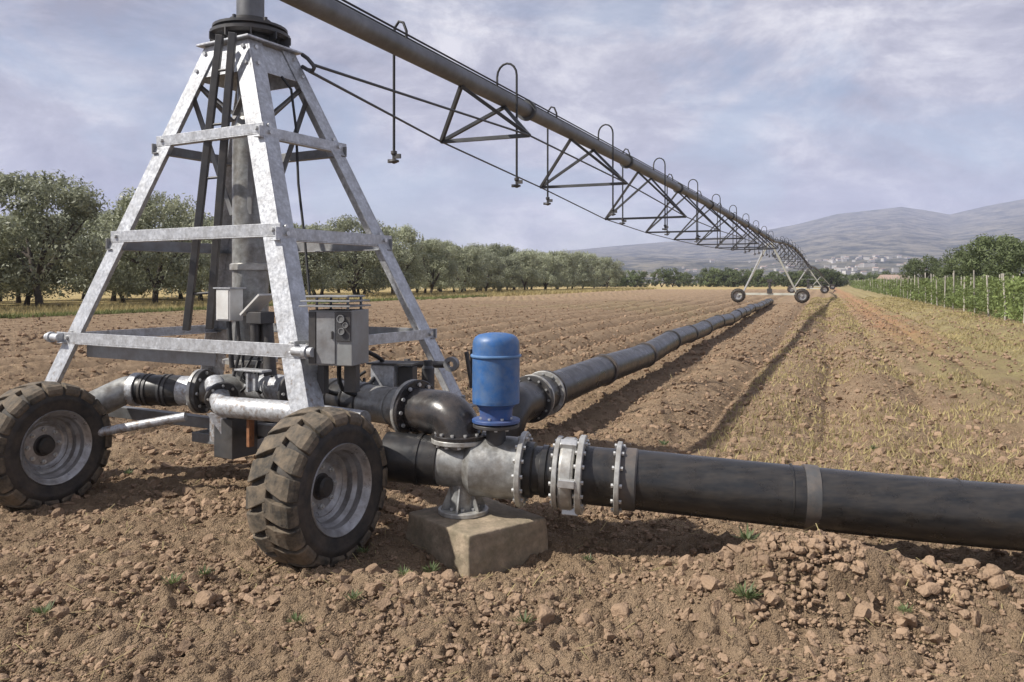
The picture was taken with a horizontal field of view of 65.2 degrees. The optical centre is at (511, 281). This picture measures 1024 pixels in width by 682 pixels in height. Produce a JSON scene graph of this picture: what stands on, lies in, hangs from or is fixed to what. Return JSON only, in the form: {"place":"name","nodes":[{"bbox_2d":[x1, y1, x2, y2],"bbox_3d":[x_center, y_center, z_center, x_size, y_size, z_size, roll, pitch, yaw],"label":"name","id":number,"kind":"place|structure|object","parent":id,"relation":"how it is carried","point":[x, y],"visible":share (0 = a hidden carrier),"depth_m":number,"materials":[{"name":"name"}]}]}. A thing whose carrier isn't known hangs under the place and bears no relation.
{"place":"outdoors","nodes":[
{"label":"outdoors","id":0,"kind":"place"},
{"bbox_2d":[0,294,486,318],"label":"green grass","id":1,"kind":"structure","parent":0,"point":[40,314],"depth_m":40.03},
{"bbox_2d":[0,287,655,315],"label":"dry grass","id":2,"kind":"structure","parent":0,"point":[104,306],"depth_m":60.00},
{"bbox_2d":[0,199,1023,681],"bbox_3d":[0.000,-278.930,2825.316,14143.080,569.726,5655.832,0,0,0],"label":"ground","id":3,"kind":"structure","parent":0,"point":[902,231],"depth_m":5.30,"materials":[{"name":"soil"}]},
{"bbox_2d":[0,215,59,302],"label":"olive tree","id":4,"kind":"object","parent":3,"relation":"on","point":[18,299],"visible":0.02,"depth_m":60.46,"materials":[{"name":"green plant"}]},
{"bbox_2d":[27,600,54,616],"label":"weed","id":5,"kind":"object","parent":3,"relation":"on","point":[48,608],"visible":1,"depth_m":3.91,"materials":[{"name":"green plant"}]},
{"bbox_2d":[0,216,82,305],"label":"olive tree","id":6,"kind":"object","parent":3,"relation":"on","point":[28,296],"visible":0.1,"depth_m":52.61,"materials":[{"name":"green plant"}]},
{"bbox_2d":[0,169,116,307],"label":"olive tree","id":7,"kind":"object","parent":3,"relation":"on","point":[32,192],"visible":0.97,"depth_m":47.71,"materials":[{"name":"green plant"}]},
{"bbox_2d":[52,207,109,298],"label":"olive tree","id":8,"kind":"object","parent":3,"relation":"on","point":[68,286],"visible":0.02,"depth_m":72.73,"materials":[{"name":"green plant"}]},
{"bbox_2d":[69,212,170,300],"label":"olive tree","id":9,"kind":"object","parent":3,"relation":"on","point":[96,231],"visible":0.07,"depth_m":67.92,"materials":[{"name":"green plant"}]},
{"bbox_2d":[77,227,164,302],"bbox_3d":[-29.954,-1.240,61.070,6.406,6.284,6.347,0,0,-7],"label":"olive tree","id":10,"kind":"object","parent":3,"relation":"on","point":[149,288],"visible":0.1,"depth_m":60.59,"materials":[{"name":"green plant"}]},
{"bbox_2d":[96,186,211,302],"bbox_3d":[-24.510,-2.333,55.903,8.405,8.602,9.050,0,0,-31],"label":"olive tree","id":11,"kind":"object","parent":3,"relation":"on","point":[150,219],"visible":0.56,"depth_m":54.30,"materials":[{"name":"green plant"}]},
{"bbox_2d":[160,572,190,583],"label":"weed","id":12,"kind":"object","parent":3,"relation":"on","point":[171,580],"visible":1,"depth_m":4.20,"materials":[{"name":"green plant"}]},
{"bbox_2d":[160,224,204,298],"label":"olive tree","id":13,"kind":"object","parent":3,"relation":"on","point":[180,295],"visible":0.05,"depth_m":73.95,"materials":[{"name":"green plant"}]},
{"bbox_2d":[154,210,213,300],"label":"olive tree","id":14,"kind":"object","parent":3,"relation":"on","point":[208,219],"visible":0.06,"depth_m":66.95,"materials":[{"name":"green plant"}]},
{"bbox_2d":[189,221,213,290],"bbox_3d":[-21.425,-1.740,62.470,7.718,7.373,7.904,0,0,-21],"label":"olive tree","id":15,"kind":"object","parent":3,"relation":"on","point":[200,271],"visible":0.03,"depth_m":60.75,"materials":[{"name":"green plant"}]},
{"bbox_2d":[192,564,216,576],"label":"weed","id":16,"kind":"object","parent":3,"relation":"on","point":[204,570],"visible":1,"depth_m":4.31,"materials":[{"name":"green plant"}]},
{"bbox_2d":[0,14,478,568],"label":"pivot tower","id":17,"kind":"structure","parent":3,"relation":"on","point":[318,482],"depth_m":6.04,"materials":[{"name":"metal"}]},
{"bbox_2d":[236,0,778,256],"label":"irrigation span","id":18,"kind":"object","parent":17,"relation":"attached to","point":[338,14],"visible":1,"depth_m":11.28,"materials":[{"name":"metal"}]},
{"bbox_2d":[286,611,306,621],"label":"weed","id":19,"kind":"object","parent":3,"relation":"on","point":[296,617],"visible":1,"depth_m":3.78,"materials":[{"name":"green plant"}]},
{"bbox_2d":[269,221,347,294],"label":"olive tree","id":20,"kind":"object","parent":3,"relation":"on","point":[323,259],"visible":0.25,"depth_m":69.06,"materials":[{"name":"green plant"}]},
{"bbox_2d":[298,224,355,294],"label":"olive tree","id":21,"kind":"object","parent":3,"relation":"on","point":[314,293],"visible":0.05,"depth_m":83.91,"materials":[{"name":"green plant"}]},
{"bbox_2d":[343,589,363,598],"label":"weed","id":22,"kind":"object","parent":3,"relation":"on","point":[354,595],"visible":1,"depth_m":3.96,"materials":[{"name":"green plant"}]},
{"bbox_2d":[309,214,400,294],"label":"olive tree","id":23,"kind":"object","parent":3,"relation":"on","point":[379,280],"visible":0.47,"depth_m":76.80,"materials":[{"name":"green plant"}]},
{"bbox_2d":[330,251,379,294],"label":"olive tree","id":24,"kind":"object","parent":3,"relation":"on","point":[357,288],"visible":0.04,"depth_m":91.73,"materials":[{"name":"green plant"}]},
{"bbox_2d":[357,224,431,293],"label":"olive tree","id":25,"kind":"object","parent":3,"relation":"on","point":[404,235],"visible":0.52,"depth_m":84.20,"materials":[{"name":"green plant"}]},
{"bbox_2d":[407,242,451,292],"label":"olive tree","id":26,"kind":"object","parent":3,"relation":"on","point":[425,290],"visible":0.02,"depth_m":107.27,"materials":[{"name":"green plant"}]},
{"bbox_2d":[419,561,440,572],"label":"weed","id":27,"kind":"object","parent":3,"relation":"on","point":[431,567],"visible":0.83,"depth_m":4.49,"materials":[{"name":"green plant"}]},
{"bbox_2d":[403,236,461,292],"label":"olive tree","id":28,"kind":"object","parent":3,"relation":"on","point":[444,257],"visible":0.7,"depth_m":91.72,"materials":[{"name":"green plant"}]},
{"bbox_2d":[428,238,464,291],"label":"olive tree","id":29,"kind":"object","parent":3,"relation":"on","point":[445,243],"visible":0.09,"depth_m":126.84,"materials":[{"name":"green plant"}]},
{"bbox_2d":[432,245,491,291],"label":"olive tree","id":30,"kind":"object","parent":3,"relation":"on","point":[479,269],"visible":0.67,"depth_m":99.46,"materials":[{"name":"green plant"}]},
{"bbox_2d":[406,497,547,576],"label":"concrete block","id":31,"kind":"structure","parent":3,"relation":"on","point":[496,536],"depth_m":4.83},
{"bbox_2d":[243,373,589,518],"bbox_3d":[-0.947,1.073,5.578,3.211,0.826,0.800,0,0,31],"label":"pipe manifold","id":32,"kind":"object","parent":31,"relation":"on","point":[436,438],"visible":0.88,"depth_m":5.00,"materials":[{"name":"grey paint"}]},
{"bbox_2d":[470,332,521,446],"bbox_3d":[-0.100,0.710,5.000,0.319,0.781,0.319,0,0,0],"label":"air valve","id":33,"kind":"object","parent":32,"relation":"attached to","point":[495,356],"visible":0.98,"depth_m":4.88,"materials":[{"name":"metal"}]},
{"bbox_2d":[459,245,495,291],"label":"olive tree","id":34,"kind":"object","parent":3,"relation":"on","point":[485,251],"visible":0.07,"depth_m":122.53,"materials":[{"name":"green plant"}]},
{"bbox_2d":[466,242,501,290],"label":"olive tree","id":35,"kind":"object","parent":3,"relation":"on","point":[479,246],"visible":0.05,"depth_m":142.98,"materials":[{"name":"green plant"}]},
{"bbox_2d":[466,252,506,291],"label":"olive tree","id":36,"kind":"object","parent":3,"relation":"on","point":[497,263],"visible":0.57,"depth_m":107.87,"materials":[{"name":"green plant"}]},
{"bbox_2d":[481,242,523,290],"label":"olive tree","id":37,"kind":"object","parent":3,"relation":"on","point":[504,250],"visible":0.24,"depth_m":129.45,"materials":[{"name":"green plant"}]},
{"bbox_2d":[488,256,525,290],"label":"olive tree","id":38,"kind":"object","parent":3,"relation":"on","point":[514,268],"visible":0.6,"depth_m":115.13,"materials":[{"name":"green plant"}]},
{"bbox_2d":[0,300,1023,681],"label":"soil clods","id":39,"kind":"object","parent":3,"relation":"on","point":[698,582],"visible":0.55,"depth_m":4.13,"materials":[{"name":"soil"}]},
{"bbox_2d":[0,354,1023,681],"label":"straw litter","id":40,"kind":"object","parent":3,"relation":"on","point":[488,576],"visible":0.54,"depth_m":4.13,"materials":[{"name":"beige plant"}]},
{"bbox_2d":[503,250,546,289],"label":"olive tree","id":41,"kind":"object","parent":3,"relation":"on","point":[528,258],"visible":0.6,"depth_m":122.69,"materials":[{"name":"green plant"}]},
{"bbox_2d":[511,610,538,624],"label":"weed","id":42,"kind":"object","parent":3,"relation":"on","point":[524,618],"visible":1,"depth_m":3.77,"materials":[{"name":"green plant"}]},
{"bbox_2d":[520,248,553,288],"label":"olive tree","id":43,"kind":"object","parent":3,"relation":"on","point":[538,252],"visible":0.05,"depth_m":145.75,"materials":[{"name":"green plant"}]},
{"bbox_2d":[529,254,568,288],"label":"olive tree","id":44,"kind":"object","parent":3,"relation":"on","point":[552,262],"visible":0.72,"depth_m":131.22,"materials":[{"name":"green plant"}]},
{"bbox_2d":[537,249,581,289],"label":"olive tree","id":45,"kind":"object","parent":3,"relation":"on","point":[567,260],"visible":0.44,"depth_m":137.32,"materials":[{"name":"green plant"}]},
{"bbox_2d":[560,252,595,288],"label":"olive tree","id":46,"kind":"object","parent":3,"relation":"on","point":[585,276],"visible":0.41,"depth_m":144.78,"materials":[{"name":"green plant"}]},
{"bbox_2d":[570,250,603,287],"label":"olive tree","id":47,"kind":"object","parent":3,"relation":"on","point":[596,262],"visible":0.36,"depth_m":153.09,"materials":[{"name":"green plant"}]},
{"bbox_2d":[581,261,610,287],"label":"olive tree","id":48,"kind":"object","parent":3,"relation":"on","point":[603,266],"visible":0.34,"depth_m":160.22,"materials":[{"name":"green plant"}]},
{"bbox_2d":[593,256,625,287],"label":"olive tree","id":49,"kind":"object","parent":3,"relation":"on","point":[614,271],"visible":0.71,"depth_m":168.21,"materials":[{"name":"green plant"}]},
{"bbox_2d":[621,270,636,286],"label":"hedgerow tree","id":50,"kind":"object","parent":3,"relation":"on","point":[631,272],"visible":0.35,"depth_m":234.12,"materials":[{"name":"green plant"}]},
{"bbox_2d":[627,272,642,286],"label":"hedgerow tree","id":51,"kind":"object","parent":3,"relation":"on","point":[635,277],"visible":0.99,"depth_m":230.82,"materials":[{"name":"green plant"}]},
{"bbox_2d":[506,298,773,436],"bbox_3d":[9.223,1.498,32.466,0.548,1.014,53.316,0,0,21],"label":"field pipe","id":52,"kind":"object","parent":3,"relation":"on","point":[544,394],"visible":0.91,"depth_m":10.37,"materials":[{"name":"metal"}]},
{"bbox_2d":[630,270,649,286],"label":"hedgerow tree","id":53,"kind":"object","parent":3,"relation":"on","point":[643,274],"visible":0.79,"depth_m":232.10,"materials":[{"name":"green plant"}]},
{"bbox_2d":[650,267,672,286],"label":"hedgerow tree","id":54,"kind":"object","parent":3,"relation":"on","point":[664,275],"visible":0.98,"depth_m":231.52,"materials":[{"name":"green plant"}]},
{"bbox_2d":[663,268,684,286],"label":"hedgerow tree","id":55,"kind":"object","parent":3,"relation":"on","point":[674,279],"visible":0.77,"depth_m":234.00,"materials":[{"name":"green plant"}]},
{"bbox_2d":[675,272,692,286],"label":"hedgerow tree","id":56,"kind":"object","parent":3,"relation":"on","point":[684,276],"visible":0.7,"depth_m":249.80,"materials":[{"name":"green plant"}]},
{"bbox_2d":[698,267,718,286],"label":"hedgerow tree","id":57,"kind":"object","parent":3,"relation":"on","point":[701,280],"visible":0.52,"depth_m":236.03,"materials":[{"name":"green plant"}]},
{"bbox_2d":[703,267,724,286],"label":"hedgerow tree","id":58,"kind":"object","parent":3,"relation":"on","point":[715,281],"visible":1,"depth_m":231.58,"materials":[{"name":"green plant"}]},
{"bbox_2d":[720,267,739,286],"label":"hedgerow tree","id":59,"kind":"object","parent":3,"relation":"on","point":[725,271],"visible":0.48,"depth_m":233.82,"materials":[{"name":"green plant"}]},
{"bbox_2d":[724,269,743,286],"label":"hedgerow tree","id":60,"kind":"object","parent":3,"relation":"on","point":[727,281],"visible":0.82,"depth_m":231.14,"materials":[{"name":"green plant"}]},
{"bbox_2d":[728,271,746,286],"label":"hedgerow tree","id":61,"kind":"object","parent":3,"relation":"on","point":[739,279],"visible":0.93,"depth_m":230.15,"materials":[{"name":"green plant"}]},
{"bbox_2d":[729,578,757,598],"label":"weed","id":62,"kind":"object","parent":3,"relation":"on","point":[743,590],"visible":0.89,"depth_m":3.79,"materials":[{"name":"green plant"}]},
{"bbox_2d":[731,522,759,540],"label":"weed","id":63,"kind":"object","parent":3,"relation":"on","point":[748,534],"visible":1,"depth_m":4.09,"materials":[{"name":"green plant"}]},
{"bbox_2d":[732,584,762,600],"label":"weed","id":64,"kind":"object","parent":3,"relation":"on","point":[748,594],"visible":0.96,"depth_m":3.75,"materials":[{"name":"green plant"}]},
{"bbox_2d":[743,271,758,286],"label":"hedgerow tree","id":65,"kind":"object","parent":3,"relation":"on","point":[748,274],"visible":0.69,"depth_m":231.05,"materials":[{"name":"green plant"}]},
{"bbox_2d":[751,268,772,286],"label":"hedgerow tree","id":66,"kind":"object","parent":3,"relation":"on","point":[758,274],"visible":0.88,"depth_m":229.54,"materials":[{"name":"green plant"}]},
{"bbox_2d":[731,242,809,302],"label":"drive tower","id":67,"kind":"structure","parent":3,"relation":"on","point":[738,295],"depth_m":58.89,"materials":[{"name":"metal"}]},
{"bbox_2d":[772,236,811,273],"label":"irrigation span","id":68,"kind":"object","parent":67,"relation":"attached to","point":[790,246],"visible":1,"depth_m":78.11,"materials":[{"name":"metal"}]},
{"bbox_2d":[766,271,783,286],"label":"hedgerow tree","id":69,"kind":"object","parent":3,"relation":"on","point":[773,275],"visible":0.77,"depth_m":243.79,"materials":[{"name":"green plant"}]},
{"bbox_2d":[780,270,797,286],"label":"hedgerow tree","id":70,"kind":"object","parent":3,"relation":"on","point":[787,283],"visible":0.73,"depth_m":232.15,"materials":[{"name":"green plant"}]},
{"bbox_2d":[791,271,808,286],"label":"hedgerow tree","id":71,"kind":"object","parent":3,"relation":"on","point":[794,277],"visible":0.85,"depth_m":229.46,"materials":[{"name":"green plant"}]},
{"bbox_2d":[581,441,1023,550],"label":"front pipe","id":72,"kind":"object","parent":3,"relation":"on","point":[619,477],"visible":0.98,"depth_m":4.56,"materials":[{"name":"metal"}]},
{"bbox_2d":[798,272,813,286],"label":"hedgerow tree","id":73,"kind":"object","parent":3,"relation":"on","point":[810,279],"visible":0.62,"depth_m":230.23,"materials":[{"name":"green plant"}]},
{"bbox_2d":[787,270,828,293],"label":"drive tower","id":74,"kind":"structure","parent":3,"relation":"on","point":[824,289],"depth_m":112.84,"materials":[{"name":"metal"}]},
{"bbox_2d":[812,273,826,285],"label":"hedgerow tree","id":75,"kind":"object","parent":3,"relation":"on","point":[822,280],"visible":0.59,"depth_m":228.96,"materials":[{"name":"green plant"}]},
{"bbox_2d":[809,276,834,289],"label":"drive tower","id":76,"kind":"structure","parent":3,"relation":"on","point":[832,286],"depth_m":165.65,"materials":[{"name":"metal"}]},
{"bbox_2d":[805,265,824,277],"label":"irrigation span","id":77,"kind":"object","parent":76,"relation":"attached to","point":[817,270],"visible":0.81,"depth_m":134.41,"materials":[{"name":"metal"}]},
{"bbox_2d":[813,268,831,285],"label":"hedgerow tree","id":78,"kind":"object","parent":3,"relation":"on","point":[828,278],"visible":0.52,"depth_m":230.39,"materials":[{"name":"green plant"}]},
{"bbox_2d":[822,269,839,285],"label":"hedgerow tree","id":79,"kind":"object","parent":3,"relation":"on","point":[836,280],"visible":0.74,"depth_m":230.22,"materials":[{"name":"green plant"}]},
{"bbox_2d":[826,270,843,286],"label":"hedgerow tree","id":80,"kind":"object","parent":3,"relation":"on","point":[840,278],"visible":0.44,"depth_m":232.64,"materials":[{"name":"green plant"}]},
{"bbox_2d":[849,272,865,285],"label":"hedgerow tree","id":81,"kind":"object","parent":3,"relation":"on","point":[856,275],"visible":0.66,"depth_m":273.57,"materials":[{"name":"green plant"}]},
{"bbox_2d":[698,296,1023,482],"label":"field grass","id":82,"kind":"structure","parent":3,"relation":"on","point":[921,305],"depth_m":10.16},
{"bbox_2d":[877,275,908,280],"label":"farm shed","id":83,"kind":"structure","parent":3,"relation":"on","point":[885,276],"depth_m":149.28,"materials":[{"name":"tile"}]},
{"bbox_2d":[894,601,913,613],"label":"weed","id":84,"kind":"object","parent":3,"relation":"on","point":[904,607],"visible":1,"depth_m":3.69,"materials":[{"name":"green plant"}]},
{"bbox_2d":[901,280,920,298],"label":"vine","id":85,"kind":"object","parent":3,"relation":"on","point":[909,287],"visible":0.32,"depth_m":67.85,"materials":[{"name":"green plant"}]},
{"bbox_2d":[899,254,948,279],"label":"leafy tree","id":86,"kind":"object","parent":3,"relation":"on","point":[913,267],"visible":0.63,"depth_m":121.05,"materials":[{"name":"green plant"}]},
{"bbox_2d":[913,276,942,303],"bbox_3d":[31.067,0.653,59.690,1.951,2.148,1.861,0,0,3],"label":"vine","id":87,"kind":"object","parent":3,"relation":"on","point":[923,291],"visible":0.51,"depth_m":59.51,"materials":[{"name":"green plant"}]},
{"bbox_2d":[923,280,941,304],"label":"vine","id":88,"kind":"object","parent":3,"relation":"on","point":[931,294],"visible":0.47,"depth_m":55.89,"materials":[{"name":"green plant"}]},
{"bbox_2d":[920,274,958,306],"bbox_3d":[28.217,0.579,52.758,2.310,2.219,2.278,0,0,39],"label":"vine","id":89,"kind":"object","parent":3,"relation":"on","point":[924,283],"visible":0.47,"depth_m":52.72,"materials":[{"name":"green plant"}]},
{"bbox_2d":[925,281,954,305],"bbox_3d":[29.101,0.769,54.489,1.904,1.854,1.931,0,0,3],"label":"vine","id":90,"kind":"object","parent":3,"relation":"on","point":[935,291],"visible":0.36,"depth_m":54.28,"materials":[{"name":"green plant"}]},
{"bbox_2d":[935,280,950,303],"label":"vine","id":91,"kind":"object","parent":3,"relation":"on","point":[939,289],"visible":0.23,"depth_m":51.13,"materials":[{"name":"green plant"}]},
{"bbox_2d":[940,279,977,308],"bbox_3d":[25.716,0.701,46.112,1.959,1.933,1.767,0,0,6],"label":"vine","id":92,"kind":"object","parent":3,"relation":"on","point":[949,298],"visible":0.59,"depth_m":46.29,"materials":[{"name":"green plant"}]},
{"bbox_2d":[951,284,971,308],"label":"vine","id":93,"kind":"object","parent":3,"relation":"on","point":[958,296],"visible":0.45,"depth_m":44.34,"materials":[{"name":"green plant"}]},
{"bbox_2d":[935,245,996,280],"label":"leafy tree","id":94,"kind":"object","parent":3,"relation":"on","point":[945,260],"visible":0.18,"depth_m":81.98,"materials":[{"name":"green plant"}]},
{"bbox_2d":[960,277,988,311],"bbox_3d":[23.947,0.722,40.996,1.731,1.894,1.919,0,0,31],"label":"vine","id":95,"kind":"object","parent":3,"relation":"on","point":[965,290],"visible":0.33,"depth_m":41.16,"materials":[{"name":"green plant"}]},
{"bbox_2d":[957,272,994,311],"bbox_3d":[25.112,0.603,42.971,1.899,2.192,1.991,0,0,-44],"label":"vine","id":96,"kind":"object","parent":3,"relation":"on","point":[967,282],"visible":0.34,"depth_m":42.92,"materials":[{"name":"green plant"}]},
{"bbox_2d":[964,278,1000,313],"bbox_3d":[23.306,0.729,39.450,1.910,1.885,1.723,0,0,-29],"label":"vine","id":97,"kind":"object","parent":3,"relation":"on","point":[975,298],"visible":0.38,"depth_m":39.57,"materials":[{"name":"green plant"}]},
{"bbox_2d":[945,233,1023,279],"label":"leafy tree","id":98,"kind":"object","parent":3,"relation":"on","point":[983,245],"visible":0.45,"depth_m":69.83,"materials":[{"name":"green plant"}]},
{"bbox_2d":[986,275,989,316],"bbox_3d":[21.975,0.805,36.939,0.086,2.199,0.186,0,0,-10],"label":"vine stake","id":99,"kind":"object","parent":3,"relation":"on","point":[987,295],"visible":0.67,"depth_m":36.92,"materials":[{"name":"grey wood"}]},
{"bbox_2d":[967,274,1013,315],"bbox_3d":[22.769,0.662,37.775,2.045,2.019,1.845,0,0,-41],"label":"vine","id":100,"kind":"object","parent":3,"relation":"on","point":[990,309],"visible":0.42,"depth_m":37.63,"materials":[{"name":"green plant"}]},
{"bbox_2d":[970,280,1023,318],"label":"vine","id":101,"kind":"object","parent":3,"relation":"on","point":[998,316],"visible":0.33,"depth_m":34.54,"materials":[{"name":"green plant"}]},
{"bbox_2d":[974,273,1023,314],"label":"vine","id":102,"kind":"object","parent":3,"relation":"on","point":[994,290],"visible":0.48,"depth_m":36.38,"materials":[{"name":"green plant"}]},
{"bbox_2d":[981,238,1023,292],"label":"leafy tree","id":103,"kind":"object","parent":3,"relation":"on","point":[1015,253],"visible":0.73,"depth_m":61.65,"materials":[{"name":"green plant"}]},
{"bbox_2d":[984,272,1023,320],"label":"vine","id":104,"kind":"object","parent":3,"relation":"on","point":[1009,290],"visible":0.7,"depth_m":32.92,"materials":[{"name":"green plant"}]},
{"bbox_2d":[1002,273,1006,319],"bbox_3d":[20.705,0.773,33.631,0.177,2.229,0.086,0,0,63],"label":"vine stake","id":105,"kind":"object","parent":3,"relation":"on","point":[1005,317],"visible":0.43,"depth_m":33.60,"materials":[{"name":"grey wood"}]},
{"bbox_2d":[999,270,1023,322],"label":"vine","id":106,"kind":"object","parent":3,"relation":"on","point":[1018,282],"visible":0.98,"depth_m":31.14,"materials":[{"name":"green plant"}]},
{"bbox_2d":[0,0,1023,252],"label":"sky","id":107,"kind":"structure","parent":0,"point":[789,112],"materials":[{"name":"grey"}]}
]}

